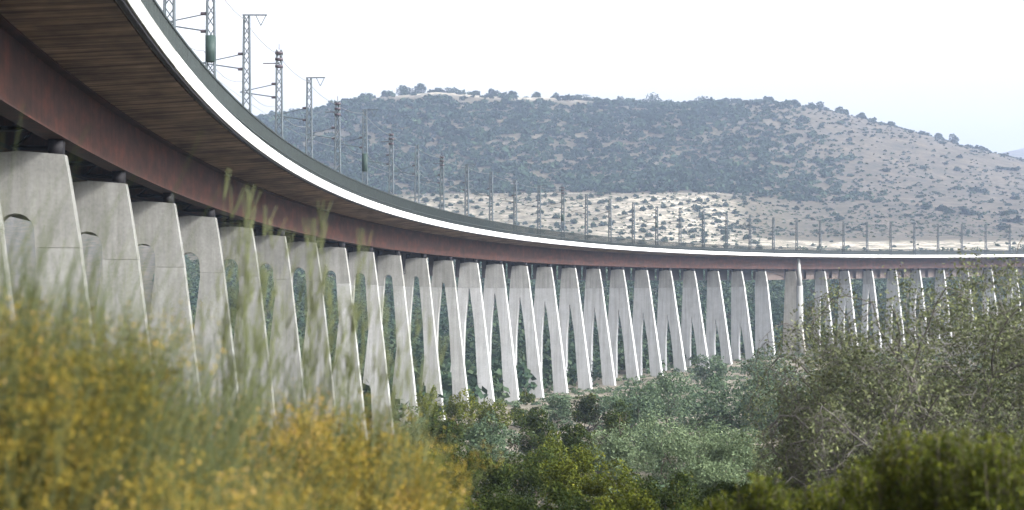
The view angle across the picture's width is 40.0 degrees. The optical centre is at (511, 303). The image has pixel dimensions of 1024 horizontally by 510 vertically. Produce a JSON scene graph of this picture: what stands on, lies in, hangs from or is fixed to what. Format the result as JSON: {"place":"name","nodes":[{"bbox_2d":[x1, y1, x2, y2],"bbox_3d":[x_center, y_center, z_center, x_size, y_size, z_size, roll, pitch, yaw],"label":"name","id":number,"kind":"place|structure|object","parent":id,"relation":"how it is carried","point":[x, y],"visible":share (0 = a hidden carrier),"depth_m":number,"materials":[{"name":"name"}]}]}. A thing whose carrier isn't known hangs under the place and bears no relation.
{"place":"outdoors","nodes":[
{"label":"outdoors","id":0,"kind":"place"},
{"bbox_2d":[4,92,1023,509],"bbox_3d":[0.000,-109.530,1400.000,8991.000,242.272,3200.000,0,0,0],"label":"terrain","id":1,"kind":"structure","parent":0,"point":[878,144],"depth_m":660.48,"materials":[{"name":"soil"}]},
{"bbox_2d":[0,103,278,509],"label":"broom shrub","id":2,"kind":"object","parent":1,"relation":"on","point":[64,468],"visible":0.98,"depth_m":5.78,"materials":[{"name":"plant"}]},
{"bbox_2d":[1,229,339,509],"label":"broom shrub","id":3,"kind":"object","parent":1,"relation":"on","point":[218,463],"visible":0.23,"depth_m":6.58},
{"bbox_2d":[97,312,342,509],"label":"broom shrub","id":4,"kind":"object","parent":1,"relation":"on","point":[204,433],"visible":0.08,"depth_m":7.17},
{"bbox_2d":[84,415,386,509],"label":"broom shrub","id":5,"kind":"object","parent":1,"relation":"on","point":[179,504],"visible":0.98,"depth_m":5.45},
{"bbox_2d":[138,168,441,509],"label":"broom shrub","id":6,"kind":"object","parent":1,"relation":"on","point":[235,360],"visible":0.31,"depth_m":7.55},
{"bbox_2d":[180,200,503,509],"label":"broom shrub","id":7,"kind":"object","parent":1,"relation":"on","point":[378,419],"visible":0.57,"depth_m":7.88,"materials":[{"name":"plant"}]},
{"bbox_2d":[289,373,496,509],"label":"broom shrub","id":8,"kind":"object","parent":1,"relation":"on","point":[421,446],"visible":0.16,"depth_m":8.29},
{"bbox_2d":[396,85,411,94],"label":"ridge tree","id":9,"kind":"object","parent":1,"relation":"on","point":[402,88],"visible":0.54,"depth_m":993.99,"materials":[{"name":"green plant"}]},
{"bbox_2d":[395,406,433,449],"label":"shrub","id":10,"kind":"object","parent":1,"relation":"on","point":[414,425],"visible":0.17,"depth_m":87.69,"materials":[{"name":"green plant"}]},
{"bbox_2d":[411,83,427,93],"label":"ridge tree","id":11,"kind":"object","parent":1,"relation":"on","point":[418,87],"visible":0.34,"depth_m":995.98,"materials":[{"name":"green plant"}]},
{"bbox_2d":[394,444,458,498],"bbox_3d":[-2.747,5.661,44.984,2.666,2.458,2.088,0,0,15],"label":"shrub","id":12,"kind":"object","parent":1,"relation":"on","point":[434,459],"visible":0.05,"depth_m":44.64,"materials":[{"name":"green plant"}]},
{"bbox_2d":[412,385,466,444],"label":"shrub","id":13,"kind":"object","parent":1,"relation":"on","point":[435,409],"visible":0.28,"depth_m":94.79,"materials":[{"name":"green plant"}]},
{"bbox_2d":[409,413,470,465],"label":"shrub","id":14,"kind":"object","parent":1,"relation":"on","point":[442,430],"visible":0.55,"depth_m":74.57,"materials":[{"name":"green plant"}]},
{"bbox_2d":[421,488,484,509],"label":"shrub","id":15,"kind":"object","parent":1,"relation":"on","point":[467,500],"visible":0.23,"depth_m":27.99,"materials":[{"name":"green plant"}]},
{"bbox_2d":[444,387,488,436],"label":"shrub","id":16,"kind":"object","parent":1,"relation":"on","point":[464,411],"visible":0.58,"depth_m":107.66,"materials":[{"name":"green plant"}]},
{"bbox_2d":[436,444,516,509],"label":"shrub","id":17,"kind":"object","parent":1,"relation":"on","point":[499,479],"visible":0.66,"depth_m":41.88,"materials":[{"name":"green plant"}]},
{"bbox_2d":[463,409,515,469],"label":"shrub","id":18,"kind":"object","parent":1,"relation":"on","point":[476,432],"visible":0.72,"depth_m":69.69,"materials":[{"name":"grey plant"}]},
{"bbox_2d":[488,88,500,96],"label":"ridge tree","id":19,"kind":"object","parent":1,"relation":"on","point":[492,92],"visible":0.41,"depth_m":993.52,"materials":[{"name":"green plant"}]},
{"bbox_2d":[476,397,513,431],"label":"shrub","id":20,"kind":"object","parent":1,"relation":"on","point":[479,417],"visible":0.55,"depth_m":114.82,"materials":[{"name":"green plant"}]},
{"bbox_2d":[469,486,539,509],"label":"shrub","id":21,"kind":"object","parent":1,"relation":"on","point":[508,501],"visible":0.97,"depth_m":25.83,"materials":[{"name":"green plant"}]},
{"bbox_2d":[0,0,1023,462],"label":"railway viaduct","id":22,"kind":"object","parent":1,"relation":"on","point":[142,92],"visible":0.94,"depth_m":87.69,"materials":[{"name":"concrete"}]},
{"bbox_2d":[163,0,175,27],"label":"catenary mast","id":23,"kind":"object","parent":22,"relation":"on","point":[173,2],"visible":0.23,"depth_m":50.42,"materials":[{"name":"metal"}]},
{"bbox_2d":[171,0,215,76],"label":"catenary mast","id":24,"kind":"object","parent":22,"relation":"on","point":[210,48],"visible":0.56,"depth_m":59.78,"materials":[{"name":"metal"}]},
{"bbox_2d":[203,14,266,111],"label":"catenary mast","id":25,"kind":"object","parent":22,"relation":"on","point":[243,53],"visible":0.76,"depth_m":69.19,"materials":[{"name":"metal"}]},
{"bbox_2d":[191,0,1023,236],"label":"overhead wire","id":26,"kind":"object","parent":25,"relation":"hanging from","point":[502,179],"visible":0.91,"depth_m":140.80,"materials":[{"name":"grey metal"}]},
{"bbox_2d":[240,50,282,137],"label":"catenary mast","id":27,"kind":"object","parent":22,"relation":"on","point":[277,59],"visible":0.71,"depth_m":78.58,"materials":[{"name":"metal"}]},
{"bbox_2d":[274,77,324,157],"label":"catenary mast","id":28,"kind":"object","parent":22,"relation":"on","point":[307,114],"visible":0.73,"depth_m":87.98,"materials":[{"name":"metal"}]},
{"bbox_2d":[308,96,340,172],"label":"catenary mast","id":29,"kind":"object","parent":22,"relation":"on","point":[336,113],"visible":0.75,"depth_m":97.35,"materials":[{"name":"metal"}]},
{"bbox_2d":[336,109,377,184],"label":"catenary mast","id":30,"kind":"object","parent":22,"relation":"on","point":[364,162],"visible":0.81,"depth_m":106.70,"materials":[{"name":"metal"}]},
{"bbox_2d":[368,128,393,194],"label":"catenary mast","id":31,"kind":"object","parent":22,"relation":"on","point":[392,153],"visible":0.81,"depth_m":116.03,"materials":[{"name":"metal"}]},
{"bbox_2d":[394,144,419,202],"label":"catenary mast","id":32,"kind":"object","parent":22,"relation":"on","point":[415,187],"visible":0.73,"depth_m":125.31,"materials":[{"name":"metal"}]},
{"bbox_2d":[421,155,444,209],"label":"catenary mast","id":33,"kind":"object","parent":22,"relation":"on","point":[440,182],"visible":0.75,"depth_m":134.53,"materials":[{"name":"metal"}]},
{"bbox_2d":[446,164,475,215],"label":"catenary mast","id":34,"kind":"object","parent":22,"relation":"on","point":[467,185],"visible":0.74,"depth_m":143.71,"materials":[{"name":"metal"}]},
{"bbox_2d":[472,171,492,220],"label":"catenary mast","id":35,"kind":"object","parent":22,"relation":"on","point":[490,181],"visible":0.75,"depth_m":152.78,"materials":[{"name":"metal"}]},
{"bbox_2d":[498,180,516,224],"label":"catenary mast","id":36,"kind":"object","parent":22,"relation":"on","point":[514,195],"visible":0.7,"depth_m":161.80,"materials":[{"name":"metal"}]},
{"bbox_2d":[522,185,546,228],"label":"catenary mast","id":37,"kind":"object","parent":22,"relation":"on","point":[538,195],"visible":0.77,"depth_m":170.76,"materials":[{"name":"metal"}]},
{"bbox_2d":[548,186,564,236],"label":"catenary mast","id":38,"kind":"object","parent":22,"relation":"on","point":[563,209],"visible":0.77,"depth_m":179.59,"materials":[{"name":"metal"}]},
{"bbox_2d":[571,194,587,234],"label":"catenary mast","id":39,"kind":"object","parent":22,"relation":"on","point":[585,207],"visible":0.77,"depth_m":188.31,"materials":[{"name":"metal"}]},
{"bbox_2d":[595,198,611,236],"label":"catenary mast","id":40,"kind":"object","parent":22,"relation":"on","point":[610,214],"visible":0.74,"depth_m":196.96,"materials":[{"name":"metal"}]},
{"bbox_2d":[619,202,634,246],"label":"catenary mast","id":41,"kind":"object","parent":22,"relation":"on","point":[632,214],"visible":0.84,"depth_m":205.47,"materials":[{"name":"metal"}]},
{"bbox_2d":[643,206,657,247],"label":"catenary mast","id":42,"kind":"object","parent":22,"relation":"on","point":[656,224],"visible":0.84,"depth_m":213.78,"materials":[{"name":"metal"}]},
{"bbox_2d":[667,207,681,249],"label":"catenary mast","id":43,"kind":"object","parent":22,"relation":"on","point":[680,230],"visible":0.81,"depth_m":222.07,"materials":[{"name":"metal"}]},
{"bbox_2d":[693,211,704,247],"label":"catenary mast","id":44,"kind":"object","parent":22,"relation":"on","point":[702,227],"visible":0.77,"depth_m":230.15,"materials":[{"name":"metal"}]},
{"bbox_2d":[715,214,727,251],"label":"catenary mast","id":45,"kind":"object","parent":22,"relation":"on","point":[726,224],"visible":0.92,"depth_m":238.09,"materials":[{"name":"metal"}]},
{"bbox_2d":[740,214,751,252],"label":"catenary mast","id":46,"kind":"object","parent":22,"relation":"on","point":[749,229],"visible":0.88,"depth_m":245.86,"materials":[{"name":"metal"}]},
{"bbox_2d":[762,217,774,252],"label":"catenary mast","id":47,"kind":"object","parent":22,"relation":"on","point":[772,227],"visible":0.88,"depth_m":253.50,"materials":[{"name":"metal"}]},
{"bbox_2d":[787,218,797,253],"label":"catenary mast","id":48,"kind":"object","parent":22,"relation":"on","point":[796,233],"visible":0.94,"depth_m":260.95,"materials":[{"name":"metal"}]},
{"bbox_2d":[810,220,821,253],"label":"catenary mast","id":49,"kind":"object","parent":22,"relation":"on","point":[819,233],"visible":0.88,"depth_m":268.19,"materials":[{"name":"metal"}]},
{"bbox_2d":[834,221,844,254],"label":"catenary mast","id":50,"kind":"object","parent":22,"relation":"on","point":[842,237],"visible":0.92,"depth_m":275.36,"materials":[{"name":"metal"}]},
{"bbox_2d":[857,222,868,254],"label":"catenary mast","id":51,"kind":"object","parent":22,"relation":"on","point":[866,234],"visible":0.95,"depth_m":282.25,"materials":[{"name":"metal"}]},
{"bbox_2d":[881,222,891,254],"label":"catenary mast","id":52,"kind":"object","parent":22,"relation":"on","point":[890,237],"visible":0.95,"depth_m":288.98,"materials":[{"name":"metal"}]},
{"bbox_2d":[906,224,915,254],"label":"catenary mast","id":53,"kind":"object","parent":22,"relation":"on","point":[913,232],"visible":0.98,"depth_m":295.59,"materials":[{"name":"metal"}]},
{"bbox_2d":[929,224,938,249],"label":"catenary mast","id":54,"kind":"object","parent":22,"relation":"on","point":[937,236],"visible":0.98,"depth_m":301.91,"materials":[{"name":"metal"}]},
{"bbox_2d":[955,224,962,254],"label":"catenary mast","id":55,"kind":"object","parent":22,"relation":"on","point":[961,232],"visible":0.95,"depth_m":308.09,"materials":[{"name":"metal"}]},
{"bbox_2d":[979,224,986,254],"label":"catenary mast","id":56,"kind":"object","parent":22,"relation":"on","point":[985,232],"visible":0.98,"depth_m":314.05,"materials":[{"name":"metal"}]},
{"bbox_2d":[510,391,543,427],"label":"shrub","id":57,"kind":"object","parent":1,"relation":"on","point":[530,398],"visible":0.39,"depth_m":124.76,"materials":[{"name":"green plant"}]},
{"bbox_2d":[497,446,566,508],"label":"shrub","id":58,"kind":"object","parent":1,"relation":"on","point":[529,473],"visible":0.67,"depth_m":45.49,"materials":[{"name":"green plant"}]},
{"bbox_2d":[507,410,556,453],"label":"shrub","id":59,"kind":"object","parent":1,"relation":"on","point":[536,425],"visible":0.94,"depth_m":84.70,"materials":[{"name":"green plant"}]},
{"bbox_2d":[523,429,569,484],"bbox_3d":[1.646,6.622,59.976,2.176,2.709,2.399,0,0,27],"label":"shrub","id":60,"kind":"object","parent":1,"relation":"on","point":[553,446],"visible":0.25,"depth_m":59.61,"materials":[{"name":"green plant"}]},
{"bbox_2d":[541,392,571,425],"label":"shrub","id":61,"kind":"object","parent":1,"relation":"on","point":[560,413],"visible":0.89,"depth_m":127.62,"materials":[{"name":"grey plant"}]},
{"bbox_2d":[532,482,612,509],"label":"shrub","id":62,"kind":"object","parent":1,"relation":"on","point":[578,499],"visible":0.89,"depth_m":24.96,"materials":[{"name":"green plant"}]},
{"bbox_2d":[537,443,610,509],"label":"shrub","id":63,"kind":"object","parent":1,"relation":"on","point":[568,472],"visible":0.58,"depth_m":39.90,"materials":[{"name":"green plant"}]},
{"bbox_2d":[573,94,589,100],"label":"ridge tree","id":64,"kind":"object","parent":1,"relation":"on","point":[577,96],"visible":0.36,"depth_m":995.06,"materials":[{"name":"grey plant"}]},
{"bbox_2d":[558,422,607,469],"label":"shrub","id":65,"kind":"object","parent":1,"relation":"on","point":[571,439],"visible":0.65,"depth_m":74.76,"materials":[{"name":"green plant"}]},
{"bbox_2d":[569,393,604,430],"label":"shrub","id":66,"kind":"object","parent":1,"relation":"on","point":[581,413],"visible":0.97,"depth_m":119.88,"materials":[{"name":"green plant"}]},
{"bbox_2d":[152,244,1023,421],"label":"valley wood","id":67,"kind":"object","parent":1,"relation":"on","point":[525,374],"visible":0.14,"depth_m":322.13,"materials":[{"name":"plant"}]},
{"bbox_2d":[592,399,632,444],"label":"shrub","id":68,"kind":"object","parent":1,"relation":"on","point":[615,417],"visible":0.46,"depth_m":94.72,"materials":[{"name":"green plant"}]},
{"bbox_2d":[581,421,657,481],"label":"shrub","id":69,"kind":"object","parent":1,"relation":"on","point":[616,447],"visible":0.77,"depth_m":65.47,"materials":[{"name":"green plant"}]},
{"bbox_2d":[578,458,662,509],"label":"shrub","id":70,"kind":"object","parent":1,"relation":"on","point":[598,487],"visible":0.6,"depth_m":35.75,"materials":[{"name":"green plant"}]},
{"bbox_2d":[590,488,661,509],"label":"shrub","id":71,"kind":"object","parent":1,"relation":"on","point":[646,501],"visible":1,"depth_m":23.16,"materials":[{"name":"green plant"}]},
{"bbox_2d":[595,376,665,428],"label":"shrub","id":72,"kind":"object","parent":1,"relation":"on","point":[636,399],"visible":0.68,"depth_m":117.61,"materials":[{"name":"green plant"}]},
{"bbox_2d":[254,89,1023,201],"bbox_3d":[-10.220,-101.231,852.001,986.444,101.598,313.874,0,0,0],"label":"hill scrub","id":73,"kind":"object","parent":1,"relation":"on","point":[644,119],"visible":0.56,"depth_m":817.52,"materials":[{"name":"plant"}]},
{"bbox_2d":[259,352,1023,509],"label":"valley scrub","id":74,"kind":"object","parent":1,"relation":"on","point":[609,389],"visible":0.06,"depth_m":165.95,"materials":[{"name":"plant"}]},
{"bbox_2d":[624,405,665,463],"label":"shrub","id":75,"kind":"object","parent":1,"relation":"on","point":[644,424],"visible":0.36,"depth_m":79.84,"materials":[{"name":"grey plant"}]},
{"bbox_2d":[645,92,665,102],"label":"ridge tree","id":76,"kind":"object","parent":1,"relation":"on","point":[652,99],"visible":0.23,"depth_m":995.62,"materials":[{"name":"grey plant"}]},
{"bbox_2d":[631,470,705,509],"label":"shrub","id":77,"kind":"object","parent":1,"relation":"on","point":[667,501],"visible":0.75,"depth_m":32.93,"materials":[{"name":"green plant"}]},
{"bbox_2d":[640,371,699,429],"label":"shrub","id":78,"kind":"object","parent":1,"relation":"on","point":[664,384],"visible":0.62,"depth_m":124.03,"materials":[{"name":"green plant"}]},
{"bbox_2d":[615,413,736,487],"bbox_3d":[6.934,6.705,60.007,5.250,4.019,5.366,0,0,25],"label":"shrub","id":79,"kind":"object","parent":1,"relation":"on","point":[679,446],"visible":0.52,"depth_m":59.68,"materials":[{"name":"green plant"}]},
{"bbox_2d":[669,501,692,509],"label":"shrub","id":80,"kind":"object","parent":1,"relation":"on","point":[679,505],"visible":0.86,"depth_m":20.00,"materials":[{"name":"green plant"}]},
{"bbox_2d":[397,192,1022,250],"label":"dry grass","id":81,"kind":"structure","parent":1,"relation":"on","point":[689,234],"depth_m":617.85,"materials":[{"name":"beige plant"}]},
{"bbox_2d":[689,353,733,386],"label":"shrub","id":82,"kind":"object","parent":1,"relation":"on","point":[721,369],"visible":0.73,"depth_m":189.39,"materials":[{"name":"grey plant"}]},
{"bbox_2d":[673,453,751,507],"bbox_3d":[5.480,5.288,38.185,2.130,2.576,2.579,0,0,16],"label":"shrub","id":83,"kind":"object","parent":1,"relation":"on","point":[702,472],"visible":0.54,"depth_m":37.68,"materials":[{"name":"green plant"}]},
{"bbox_2d":[681,490,746,509],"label":"leafy shrub","id":84,"kind":"object","parent":1,"relation":"on","point":[716,506],"visible":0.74,"depth_m":10.47,"materials":[{"name":"green plant"}]},
{"bbox_2d":[677,374,766,435],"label":"shrub","id":85,"kind":"object","parent":1,"relation":"on","point":[713,414],"visible":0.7,"depth_m":111.11,"materials":[{"name":"green plant"}]},
{"bbox_2d":[693,481,753,509],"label":"shrub","id":86,"kind":"object","parent":1,"relation":"on","point":[729,487],"visible":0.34,"depth_m":26.86,"materials":[{"name":"green plant"}]},
{"bbox_2d":[690,425,775,491],"bbox_3d":[7.652,5.827,49.984,3.268,3.203,3.903,0,0,0],"label":"shrub","id":87,"kind":"object","parent":1,"relation":"on","point":[745,451],"visible":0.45,"depth_m":49.41,"materials":[{"name":"green plant"}]},
{"bbox_2d":[726,374,789,438],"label":"shrub","id":88,"kind":"object","parent":1,"relation":"on","point":[760,397],"visible":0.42,"depth_m":109.87,"materials":[{"name":"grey plant"}]},
{"bbox_2d":[719,465,800,509],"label":"leafy shrub","id":89,"kind":"object","parent":1,"relation":"on","point":[762,496],"visible":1,"depth_m":9.96,"materials":[{"name":"green plant"}]},
{"bbox_2d":[739,346,796,389],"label":"shrub","id":90,"kind":"object","parent":1,"relation":"on","point":[760,367],"visible":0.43,"depth_m":184.14,"materials":[{"name":"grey plant"}]},
{"bbox_2d":[741,430,797,492],"bbox_3d":[7.829,5.095,41.879,1.908,2.684,3.180,0,0,0],"label":"shrub","id":91,"kind":"object","parent":1,"relation":"on","point":[757,467],"visible":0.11,"depth_m":42.12,"materials":[{"name":"green plant"}]},
{"bbox_2d":[754,462,816,507],"bbox_3d":[4.759,3.813,23.959,1.568,2.228,1.426,0,0,27],"label":"shrub","id":92,"kind":"object","parent":1,"relation":"on","point":[783,480],"visible":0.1,"depth_m":23.79,"materials":[{"name":"green plant"}]},
{"bbox_2d":[762,364,856,435],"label":"shrub","id":93,"kind":"object","parent":1,"relation":"on","point":[775,417],"visible":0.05,"depth_m":94.97,"materials":[{"name":"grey plant"}]},
{"bbox_2d":[786,470,841,509],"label":"leafy shrub","id":94,"kind":"object","parent":1,"relation":"on","point":[811,504],"visible":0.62,"depth_m":10.75,"materials":[{"name":"green plant"}]},
{"bbox_2d":[835,107,848,113],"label":"ridge tree","id":95,"kind":"object","parent":1,"relation":"on","point":[841,109],"visible":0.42,"depth_m":993.35,"materials":[{"name":"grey plant"}]},
{"bbox_2d":[815,452,884,509],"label":"leafy shrub","id":96,"kind":"object","parent":1,"relation":"on","point":[845,497],"visible":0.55,"depth_m":9.96,"materials":[{"name":"green plant"}]},
{"bbox_2d":[691,99,1023,236],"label":"dry scrub","id":97,"kind":"object","parent":1,"relation":"on","point":[980,215],"visible":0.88,"depth_m":737.47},
{"bbox_2d":[728,248,1023,503],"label":"wild almond tree","id":98,"kind":"object","parent":1,"relation":"on","point":[973,391],"visible":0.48,"depth_m":23.77,"materials":[{"name":"green plant"}]},
{"bbox_2d":[752,319,1016,509],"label":"wild almond tree","id":99,"kind":"object","parent":1,"relation":"on","point":[821,441],"visible":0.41,"depth_m":22.67,"materials":[{"name":"green plant"}]},
{"bbox_2d":[843,416,940,509],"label":"leafy shrub","id":100,"kind":"object","parent":1,"relation":"on","point":[887,489],"visible":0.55,"depth_m":9.15,"materials":[{"name":"green plant"}]},
{"bbox_2d":[893,421,997,509],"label":"leafy shrub","id":101,"kind":"object","parent":1,"relation":"on","point":[941,454],"visible":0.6,"depth_m":8.66,"materials":[{"name":"green plant"}]},
{"bbox_2d":[875,236,1023,463],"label":"wild almond tree","id":102,"kind":"object","parent":1,"relation":"on","point":[974,301],"visible":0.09,"depth_m":27.32,"materials":[{"name":"green plant"}]},
{"bbox_2d":[949,133,959,142],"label":"ridge tree","id":103,"kind":"object","parent":1,"relation":"on","point":[953,139],"visible":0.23,"depth_m":993.58,"materials":[{"name":"grey plant"}]},
{"bbox_2d":[960,209,978,214],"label":"slope bush","id":104,"kind":"object","parent":1,"relation":"on","point":[966,212],"visible":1,"depth_m":652.73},
{"bbox_2d":[936,420,1023,509],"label":"leafy shrub","id":105,"kind":"object","parent":1,"relation":"on","point":[994,484],"visible":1,"depth_m":8.15,"materials":[{"name":"green plant"}]},
{"bbox_2d":[951,368,1016,433],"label":"shrub","id":106,"kind":"object","parent":1,"relation":"on","point":[991,389],"visible":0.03,"depth_m":78.95,"materials":[{"name":"green plant"}]},
{"bbox_2d":[995,222,1008,229],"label":"slope bush","id":107,"kind":"object","parent":1,"relation":"on","point":[1002,226],"visible":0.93,"depth_m":602.01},
{"bbox_2d":[1010,215,1023,222],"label":"slope bush","id":108,"kind":"object","parent":1,"relation":"on","point":[1018,219],"visible":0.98,"depth_m":625.11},
{"bbox_2d":[156,0,1023,153],"label":"sky","id":109,"kind":"structure","parent":0,"point":[945,67],"materials":[{"name":"white"}]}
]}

